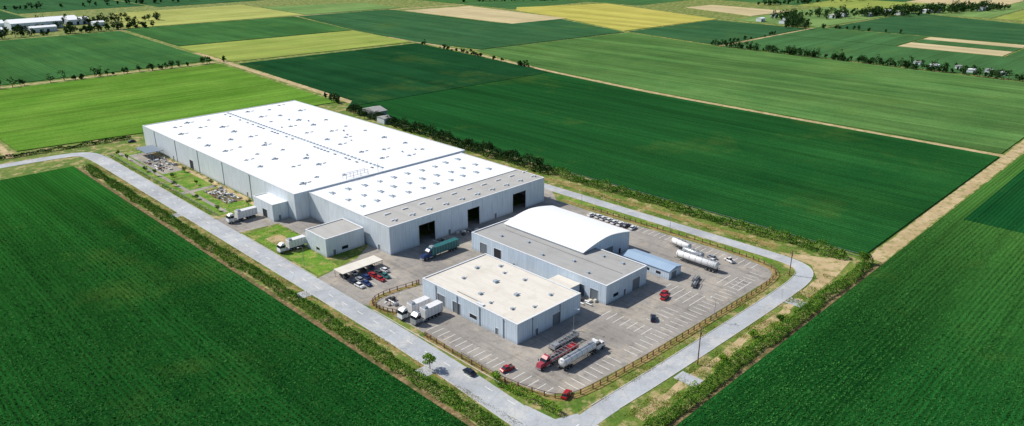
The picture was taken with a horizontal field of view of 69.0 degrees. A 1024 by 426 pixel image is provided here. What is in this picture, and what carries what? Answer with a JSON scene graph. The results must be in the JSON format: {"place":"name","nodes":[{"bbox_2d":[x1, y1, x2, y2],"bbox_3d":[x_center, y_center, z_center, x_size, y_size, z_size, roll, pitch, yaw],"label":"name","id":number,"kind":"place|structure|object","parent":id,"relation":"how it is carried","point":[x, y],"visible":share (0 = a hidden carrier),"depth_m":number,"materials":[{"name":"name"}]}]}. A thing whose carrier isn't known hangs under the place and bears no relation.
{"place":"outdoors","nodes":[
{"label":"outdoors","id":0,"kind":"place"},
{"bbox_2d":[0,0,114,6],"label":"crop field","id":1,"kind":"structure","parent":0,"point":[8,3],"depth_m":1364.47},
{"bbox_2d":[0,1,144,13],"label":"crop field","id":2,"kind":"structure","parent":0,"point":[67,7],"depth_m":1256.49,"materials":[{"name":"plant"}]},
{"bbox_2d":[0,31,213,85],"bbox_3d":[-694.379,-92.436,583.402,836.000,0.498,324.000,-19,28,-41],"label":"crop field","id":3,"kind":"structure","parent":0,"point":[33,59],"depth_m":768.11,"materials":[{"name":"plant"}]},
{"bbox_2d":[0,61,219,87],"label":"dirt track","id":4,"kind":"structure","parent":0,"point":[104,75],"depth_m":663.95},
{"bbox_2d":[114,151,192,181],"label":"lawn","id":5,"kind":"structure","parent":0,"point":[184,173],"depth_m":398.18,"materials":[{"name":"plant"}]},
{"bbox_2d":[0,64,335,151],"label":"crop field","id":6,"kind":"structure","parent":0,"point":[53,114],"depth_m":560.04,"materials":[{"name":"plant"}]},
{"bbox_2d":[117,153,227,211],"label":"paved path","id":7,"kind":"structure","parent":0,"point":[178,185],"depth_m":382.20,"materials":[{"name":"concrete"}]},
{"bbox_2d":[130,0,258,6],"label":"crop field","id":8,"kind":"structure","parent":0,"point":[164,3],"depth_m":1345.20,"materials":[{"name":"plant"}]},
{"bbox_2d":[115,5,302,28],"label":"crop field","id":9,"kind":"structure","parent":0,"point":[202,15],"depth_m":1148.37,"materials":[{"name":"plant"}]},
{"bbox_2d":[164,176,253,214],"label":"lawn","id":10,"kind":"structure","parent":0,"point":[188,182],"depth_m":360.59,"materials":[{"name":"plant"}]},
{"bbox_2d":[0,166,467,425],"bbox_3d":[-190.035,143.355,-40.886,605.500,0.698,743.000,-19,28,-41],"label":"crop field","id":11,"kind":"structure","parent":0,"point":[40,190],"depth_m":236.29,"materials":[{"name":"plant"}]},
{"bbox_2d":[124,16,348,45],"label":"crop field","id":12,"kind":"structure","parent":0,"point":[204,33],"depth_m":962.43,"materials":[{"name":"plant"}]},
{"bbox_2d":[0,152,530,425],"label":"road","id":13,"kind":"structure","parent":0,"point":[475,385],"depth_m":258.88,"materials":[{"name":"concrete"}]},
{"bbox_2d":[253,196,288,220],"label":"walls","id":14,"kind":"structure","parent":0,"point":[279,211],"depth_m":331.54,"materials":[{"name":"metal"}]},
{"bbox_2d":[256,193,283,204],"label":"roof","id":15,"kind":"structure","parent":14,"relation":"on","point":[269,198],"depth_m":335.71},
{"bbox_2d":[247,225,298,249],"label":"lawn","id":16,"kind":"structure","parent":0,"point":[285,232],"depth_m":315.34,"materials":[{"name":"plant"}]},
{"bbox_2d":[196,53,350,102],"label":"dirt track","id":17,"kind":"structure","parent":0,"point":[285,80],"depth_m":650.38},
{"bbox_2d":[178,30,409,61],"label":"crop field","id":18,"kind":"structure","parent":0,"point":[244,50],"depth_m":835.59,"materials":[{"name":"plant"}]},
{"bbox_2d":[286,249,339,274],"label":"lawn","id":19,"kind":"structure","parent":0,"point":[317,264],"depth_m":289.53,"materials":[{"name":"plant"}]},
{"bbox_2d":[262,3,399,14],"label":"crop field","id":20,"kind":"structure","parent":0,"point":[322,8],"depth_m":1238.06,"materials":[{"name":"plant"}]},
{"bbox_2d":[239,43,547,105],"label":"crop field","id":21,"kind":"structure","parent":0,"point":[366,76],"depth_m":679.64,"materials":[{"name":"plant"}]},
{"bbox_2d":[299,9,622,49],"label":"crop field","id":22,"kind":"structure","parent":0,"point":[447,30],"depth_m":982.31,"materials":[{"name":"plant"}]},
{"bbox_2d":[404,6,565,23],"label":"crop field","id":23,"kind":"structure","parent":0,"point":[487,14],"depth_m":1148.17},
{"bbox_2d":[422,257,580,344],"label":"walls","id":24,"kind":"structure","parent":0,"point":[521,332],"depth_m":241.47,"materials":[{"name":"metal"}]},
{"bbox_2d":[425,254,577,322],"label":"roof","id":25,"kind":"structure","parent":24,"relation":"on","point":[533,289],"depth_m":253.09,"materials":[{"name":"metal"}]},
{"bbox_2d":[457,264,553,309],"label":"roof vents","id":26,"kind":"object","parent":25,"relation":"on","point":[496,281],"visible":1,"depth_m":247.57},
{"bbox_2d":[422,253,580,324],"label":"parapet cap","id":27,"kind":"object","parent":24,"relation":"on","point":[492,311],"visible":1,"depth_m":250.33,"materials":[{"name":"metal"}]},
{"bbox_2d":[0,0,1023,425],"bbox_3d":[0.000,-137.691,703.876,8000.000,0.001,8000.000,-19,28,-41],"label":"ground","id":28,"kind":"structure","parent":0,"point":[568,406],"depth_m":343.76,"materials":[{"name":"green plant"}]},
{"bbox_2d":[4,16,62,30],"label":"industrial building","id":29,"kind":"structure","parent":28,"relation":"on","point":[10,23],"depth_m":977.34,"materials":[{"name":"metal"}]},
{"bbox_2d":[28,24,57,32],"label":"industrial building","id":30,"kind":"structure","parent":28,"relation":"on","point":[38,29],"depth_m":951.36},
{"bbox_2d":[0,136,131,158],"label":"hedge","id":31,"kind":"object","parent":28,"relation":"on","point":[58,147],"visible":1,"depth_m":438.74,"materials":[{"name":"green plant"}]},
{"bbox_2d":[64,16,89,24],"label":"industrial building","id":32,"kind":"structure","parent":28,"relation":"on","point":[73,20],"depth_m":1026.53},
{"bbox_2d":[0,18,154,38],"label":"tree line","id":33,"kind":"object","parent":28,"relation":"on","point":[89,28],"visible":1,"depth_m":948.38,"materials":[{"name":"green plant"}]},
{"bbox_2d":[3,11,160,23],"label":"tree line","id":34,"kind":"object","parent":28,"relation":"on","point":[155,15],"visible":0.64,"depth_m":1050.75,"materials":[{"name":"green plant"}]},
{"bbox_2d":[3,0,190,10],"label":"tree line","id":35,"kind":"object","parent":28,"relation":"on","point":[61,5],"visible":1,"depth_m":1266.81,"materials":[{"name":"green plant"}]},
{"bbox_2d":[0,55,226,87],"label":"tree line","id":36,"kind":"object","parent":28,"relation":"on","point":[97,71],"visible":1,"depth_m":663.42,"materials":[{"name":"green plant"}]},
{"bbox_2d":[129,153,182,173],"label":"paved area","id":37,"kind":"object","parent":28,"relation":"on","point":[139,157],"visible":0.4,"depth_m":413.66,"materials":[{"name":"concrete"}]},
{"bbox_2d":[136,145,163,157],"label":"entrance shelter","id":38,"kind":"object","parent":37,"relation":"on","point":[149,149],"visible":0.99,"depth_m":423.29,"materials":[{"name":"grey metal"}]},
{"bbox_2d":[143,156,177,170],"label":"machinery parts","id":39,"kind":"object","parent":37,"relation":"on","point":[166,160],"visible":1,"depth_m":409.81,"materials":[{"name":"silver metal"}]},
{"bbox_2d":[110,156,210,213],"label":"roadside shrubs","id":40,"kind":"object","parent":28,"relation":"on","point":[154,180],"visible":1,"depth_m":378.07,"materials":[{"name":"green plant"}]},
{"bbox_2d":[152,152,253,204],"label":"paved area","id":41,"kind":"object","parent":28,"relation":"on","point":[216,184],"visible":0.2,"depth_m":383.70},
{"bbox_2d":[203,188,241,203],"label":"paved area","id":42,"kind":"object","parent":28,"relation":"on","point":[229,197],"visible":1,"depth_m":359.19,"materials":[{"name":"concrete"}]},
{"bbox_2d":[204,186,241,202],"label":"machinery parts","id":43,"kind":"object","parent":42,"relation":"on","point":[224,194],"visible":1,"depth_m":361.58,"materials":[{"name":"silver metal"}]},
{"bbox_2d":[77,168,476,425],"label":"soil strip","id":44,"kind":"object","parent":28,"relation":"on","point":[453,412],"visible":1,"depth_m":247.52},
{"bbox_2d":[277,234,306,253],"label":"box lorry","id":45,"kind":"object","parent":28,"relation":"on","point":[295,241],"visible":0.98,"depth_m":298.91,"materials":[{"name":"white paint"}]},
{"bbox_2d":[82,163,504,425],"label":"hedge","id":46,"kind":"object","parent":28,"relation":"on","point":[218,248],"visible":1,"depth_m":250.32,"materials":[{"name":"green plant"}]},
{"bbox_2d":[85,161,520,424],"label":"verge grass","id":47,"kind":"structure","parent":28,"relation":"on","point":[347,320],"depth_m":262.77,"materials":[{"name":"plant"}]},
{"bbox_2d":[142,100,464,220],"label":"warehouse","id":48,"kind":"structure","parent":28,"relation":"on","point":[292,153],"depth_m":399.20,"materials":[{"name":"metal"}]},
{"bbox_2d":[305,220,364,256],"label":"walls","id":49,"kind":"structure","parent":28,"relation":"on","point":[329,247],"depth_m":297.21,"materials":[{"name":"metal"}]},
{"bbox_2d":[307,219,360,238],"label":"roof","id":50,"kind":"structure","parent":49,"relation":"on","point":[334,228],"depth_m":301.78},
{"bbox_2d":[4,155,813,425],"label":"kerb","id":51,"kind":"structure","parent":28,"relation":"on","point":[469,364],"depth_m":256.76,"materials":[{"name":"concrete"}]},
{"bbox_2d":[308,152,544,254],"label":"loading hall","id":52,"kind":"structure","parent":28,"relation":"on","point":[390,211],"depth_m":328.78,"materials":[{"name":"metal"}]},
{"bbox_2d":[346,103,556,173],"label":"hedge","id":53,"kind":"object","parent":28,"relation":"on","point":[480,147],"visible":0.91,"depth_m":440.34,"materials":[{"name":"green plant"}]},
{"bbox_2d":[421,39,529,66],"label":"tree line","id":54,"kind":"object","parent":28,"relation":"on","point":[481,54],"visible":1,"depth_m":770.81,"materials":[{"name":"green plant"}]},
{"bbox_2d":[216,189,771,394],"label":"asphalt yard","id":55,"kind":"structure","parent":28,"relation":"on","point":[638,306],"depth_m":256.12,"materials":[{"name":"asphalt"}]},
{"bbox_2d":[226,206,257,222],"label":"box lorry","id":56,"kind":"object","parent":55,"relation":"on","point":[247,213],"visible":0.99,"depth_m":329.75,"materials":[{"name":"white paint"}]},
{"bbox_2d":[334,255,382,280],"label":"carport","id":57,"kind":"object","parent":55,"relation":"on","point":[358,264],"visible":1,"depth_m":279.57,"materials":[{"name":"grey metal"}]},
{"bbox_2d":[369,283,419,315],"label":"scrub strip","id":58,"kind":"object","parent":55,"relation":"on","point":[387,294],"visible":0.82,"depth_m":260.63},
{"bbox_2d":[397,295,430,320],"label":"box lorry","id":59,"kind":"object","parent":55,"relation":"on","point":[403,312],"visible":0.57,"depth_m":247.16,"materials":[{"name":"white paint"}]},
{"bbox_2d":[410,300,442,325],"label":"box lorry","id":60,"kind":"object","parent":55,"relation":"on","point":[427,312],"visible":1,"depth_m":244.64,"materials":[{"name":"white metal"}]},
{"bbox_2d":[420,237,458,260],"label":"articulated lorry","id":61,"kind":"object","parent":55,"relation":"on","point":[431,251],"visible":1,"depth_m":294.11,"materials":[{"name":"blue paint"}]},
{"bbox_2d":[535,341,578,370],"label":"flatbed lorry","id":62,"kind":"object","parent":55,"relation":"on","point":[546,360],"visible":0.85,"depth_m":220.94,"materials":[{"name":"paint"}]},
{"bbox_2d":[363,212,760,392],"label":"parking markings","id":63,"kind":"object","parent":55,"relation":"on","point":[618,319],"visible":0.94,"depth_m":243.69,"materials":[{"name":"paint"}]},
{"bbox_2d":[548,329,578,351],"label":"flatbed trailer","id":64,"kind":"object","parent":55,"relation":"on","point":[556,345],"visible":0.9,"depth_m":229.99,"materials":[{"name":"silver metal"}]},
{"bbox_2d":[549,275,579,291],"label":"connecting store","id":65,"kind":"structure","parent":55,"relation":"on","point":[567,282],"depth_m":262.25,"materials":[{"name":"metal"}]},
{"bbox_2d":[504,205,631,253],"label":"vaulted hall","id":66,"kind":"structure","parent":55,"relation":"on","point":[579,233],"depth_m":296.54,"materials":[{"name":"metal"}]},
{"bbox_2d":[557,338,604,370],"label":"tanker lorry","id":67,"kind":"object","parent":55,"relation":"on","point":[593,344],"visible":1,"depth_m":221.16,"materials":[{"name":"white paint"}]},
{"bbox_2d":[424,206,776,397],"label":"wooden fence","id":68,"kind":"object","parent":55,"relation":"on","point":[531,390],"visible":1,"depth_m":233.94,"materials":[{"name":"brown wood"}]},
{"bbox_2d":[423,199,779,400],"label":"scrub strip","id":69,"kind":"object","parent":55,"relation":"on","point":[637,365],"visible":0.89,"depth_m":232.96,"materials":[{"name":"plant"}]},
{"bbox_2d":[621,249,681,279],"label":"blue roof shed","id":70,"kind":"structure","parent":55,"relation":"on","point":[662,268],"depth_m":278.78,"materials":[{"name":"metal"}]},
{"bbox_2d":[670,237,691,249],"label":"tank trailer","id":71,"kind":"object","parent":55,"relation":"on","point":[679,242],"visible":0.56,"depth_m":299.11,"materials":[{"name":"white paint"}]},
{"bbox_2d":[676,249,719,272],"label":"tank trailer","id":72,"kind":"object","parent":55,"relation":"on","point":[697,259],"visible":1,"depth_m":283.41,"materials":[{"name":"white paint"}]},
{"bbox_2d":[497,379,562,414],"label":"roadside shrubs","id":73,"kind":"object","parent":28,"relation":"on","point":[529,395],"visible":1,"depth_m":202.75,"materials":[{"name":"green plant"}]},
{"bbox_2d":[358,112,859,256],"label":"wire fence","id":74,"kind":"object","parent":28,"relation":"on","point":[674,201],"visible":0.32,"depth_m":340.11,"materials":[{"name":"grey metal"}]},
{"bbox_2d":[419,136,807,255],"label":"verge grass","id":75,"kind":"structure","parent":28,"relation":"on","point":[654,208],"depth_m":342.56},
{"bbox_2d":[673,371,703,385],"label":"concrete pad","id":76,"kind":"object","parent":28,"relation":"on","point":[688,378],"visible":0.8,"depth_m":213.65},
{"bbox_2d":[599,271,796,400],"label":"verge grass","id":77,"kind":"structure","parent":28,"relation":"on","point":[698,333],"depth_m":237.57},
{"bbox_2d":[552,166,847,258],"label":"hedge","id":78,"kind":"object","parent":28,"relation":"on","point":[698,211],"visible":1,"depth_m":331.69,"materials":[{"name":"green plant"}]},
{"bbox_2d":[635,298,801,420],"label":"dirt verge","id":79,"kind":"structure","parent":28,"relation":"on","point":[682,385],"depth_m":219.62,"materials":[{"name":"soil"}]},
{"bbox_2d":[642,302,804,418],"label":"roadside shrubs","id":80,"kind":"object","parent":28,"relation":"on","point":[758,336],"visible":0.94,"depth_m":232.63,"materials":[{"name":"green plant"}]},
{"bbox_2d":[624,274,839,419],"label":"verge grass","id":81,"kind":"structure","parent":28,"relation":"on","point":[649,403],"depth_m":224.32,"materials":[{"name":"plant"}]},
{"bbox_2d":[642,257,873,425],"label":"hedge","id":82,"kind":"object","parent":28,"relation":"on","point":[858,264],"visible":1,"depth_m":228.47,"materials":[{"name":"green plant"}]},
{"bbox_2d":[667,261,885,425],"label":"soil strip","id":83,"kind":"object","parent":28,"relation":"on","point":[678,420],"visible":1,"depth_m":225.86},
{"bbox_2d":[770,8,825,28],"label":"tree line","id":84,"kind":"object","parent":28,"relation":"on","point":[793,18],"visible":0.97,"depth_m":1021.55,"materials":[{"name":"green plant"}]},
{"bbox_2d":[780,252,850,297],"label":"dirt area","id":85,"kind":"object","parent":28,"relation":"on","point":[828,266],"visible":1,"depth_m":284.36,"materials":[{"name":"soil"}]},
{"bbox_2d":[717,39,1023,81],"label":"tree line","id":86,"kind":"object","parent":28,"relation":"on","point":[834,56],"visible":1,"depth_m":720.22,"materials":[{"name":"green plant"}]},
{"bbox_2d":[798,0,1010,18],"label":"tree line","id":87,"kind":"object","parent":28,"relation":"on","point":[913,8],"visible":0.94,"depth_m":1160.96,"materials":[{"name":"green plant"}]},
{"bbox_2d":[455,0,584,8],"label":"crop field","id":88,"kind":"structure","parent":0,"point":[510,4],"depth_m":1326.47,"materials":[{"name":"plant"}]},
{"bbox_2d":[471,220,646,304],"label":"walls","id":89,"kind":"structure","parent":0,"point":[600,293],"depth_m":269.16,"materials":[{"name":"grey metal"}]},
{"bbox_2d":[474,220,643,284],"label":"roof","id":90,"kind":"structure","parent":89,"relation":"on","point":[598,273],"depth_m":276.87,"materials":[{"name":"metal"}]},
{"bbox_2d":[471,217,646,285],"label":"parapet cap","id":91,"kind":"object","parent":89,"relation":"on","point":[559,266],"visible":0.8,"depth_m":273.12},
{"bbox_2d":[525,405,598,425],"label":"road","id":92,"kind":"structure","parent":0,"point":[536,418],"depth_m":195.72,"materials":[{"name":"asphalt"}]},
{"bbox_2d":[516,3,714,30],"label":"crop field","id":93,"kind":"structure","parent":0,"point":[621,17],"depth_m":1134.66,"materials":[{"name":"plant"}]},
{"bbox_2d":[575,0,683,5],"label":"crop field","id":94,"kind":"structure","parent":0,"point":[636,2],"depth_m":1364.47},
{"bbox_2d":[558,195,773,262],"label":"verge grass","id":95,"kind":"structure","parent":0,"point":[650,224],"depth_m":322.80,"materials":[{"name":"plant"}]},
{"bbox_2d":[356,72,998,254],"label":"crop field","id":96,"kind":"structure","parent":0,"point":[854,191],"depth_m":430.34,"materials":[{"name":"plant"}]},
{"bbox_2d":[544,184,812,425],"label":"road","id":97,"kind":"structure","parent":0,"point":[600,411],"depth_m":241.21,"materials":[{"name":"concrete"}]},
{"bbox_2d":[389,37,1009,157],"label":"dirt track","id":98,"kind":"structure","parent":0,"point":[989,153],"depth_m":533.96,"materials":[{"name":"soil"}]},
{"bbox_2d":[629,20,806,44],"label":"crop field","id":99,"kind":"structure","parent":0,"point":[707,32],"depth_m":952.79,"materials":[{"name":"plant"}]},
{"bbox_2d":[686,5,789,15],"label":"crop field","id":100,"kind":"structure","parent":0,"point":[739,10],"depth_m":1207.15,"materials":[{"name":"soil"}]},
{"bbox_2d":[477,32,1023,153],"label":"crop field","id":101,"kind":"structure","parent":0,"point":[978,113],"depth_m":619.17,"materials":[{"name":"plant"}]},
{"bbox_2d":[727,0,827,4],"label":"crop field","id":102,"kind":"structure","parent":0,"point":[795,2],"depth_m":1364.47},
{"bbox_2d":[732,7,891,27],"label":"crop field","id":103,"kind":"structure","parent":0,"point":[816,21],"depth_m":1095.46,"materials":[{"name":"plant"}]},
{"bbox_2d":[676,154,1023,425],"bbox_3d":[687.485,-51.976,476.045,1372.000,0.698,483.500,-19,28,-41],"label":"crop field","id":104,"kind":"structure","parent":0,"point":[966,207],"depth_m":228.89,"materials":[{"name":"plant"}]},
{"bbox_2d":[782,27,925,45],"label":"crop field","id":105,"kind":"structure","parent":0,"point":[889,39],"depth_m":907.34,"materials":[{"name":"plant"}]},
{"bbox_2d":[800,0,925,9],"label":"crop field","id":106,"kind":"structure","parent":0,"point":[856,4],"depth_m":1309.21,"materials":[{"name":"plant"}]},
{"bbox_2d":[727,35,1023,80],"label":"crop field","id":107,"kind":"structure","parent":0,"point":[854,50],"depth_m":780.72,"materials":[{"name":"plant"}]},
{"bbox_2d":[827,13,1023,44],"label":"crop field","id":108,"kind":"structure","parent":0,"point":[953,27],"depth_m":992.56,"materials":[{"name":"plant"}]},
{"bbox_2d":[869,140,1023,261],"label":"dirt track","id":109,"kind":"structure","parent":0,"point":[891,247],"depth_m":344.95,"materials":[{"name":"soil"}]},
{"bbox_2d":[900,42,1011,55],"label":"crop field","id":110,"kind":"structure","parent":0,"point":[958,49],"depth_m":807.56,"materials":[{"name":"soil"}]},
{"bbox_2d":[897,4,1022,17],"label":"crop field","id":111,"kind":"structure","parent":0,"point":[992,13],"depth_m":1164.35,"materials":[{"name":"plant"}]},
{"bbox_2d":[909,0,1023,5],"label":"crop field","id":112,"kind":"structure","parent":0,"point":[1007,2],"depth_m":1364.47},
{"bbox_2d":[913,39,1021,51],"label":"crop field","id":113,"kind":"structure","parent":0,"point":[980,46],"depth_m":835.59,"materials":[{"name":"soil"}]},
{"bbox_2d":[925,37,1023,47],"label":"crop field","id":114,"kind":"structure","parent":0,"point":[977,42],"depth_m":858.57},
{"bbox_2d":[964,169,1023,232],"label":"crop field","id":115,"kind":"structure","parent":0,"point":[1003,206],"depth_m":341.42,"materials":[{"name":"plant"}]},
{"bbox_2d":[994,10,1023,20],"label":"crop field","id":116,"kind":"structure","parent":0,"point":[1019,15],"depth_m":1123.16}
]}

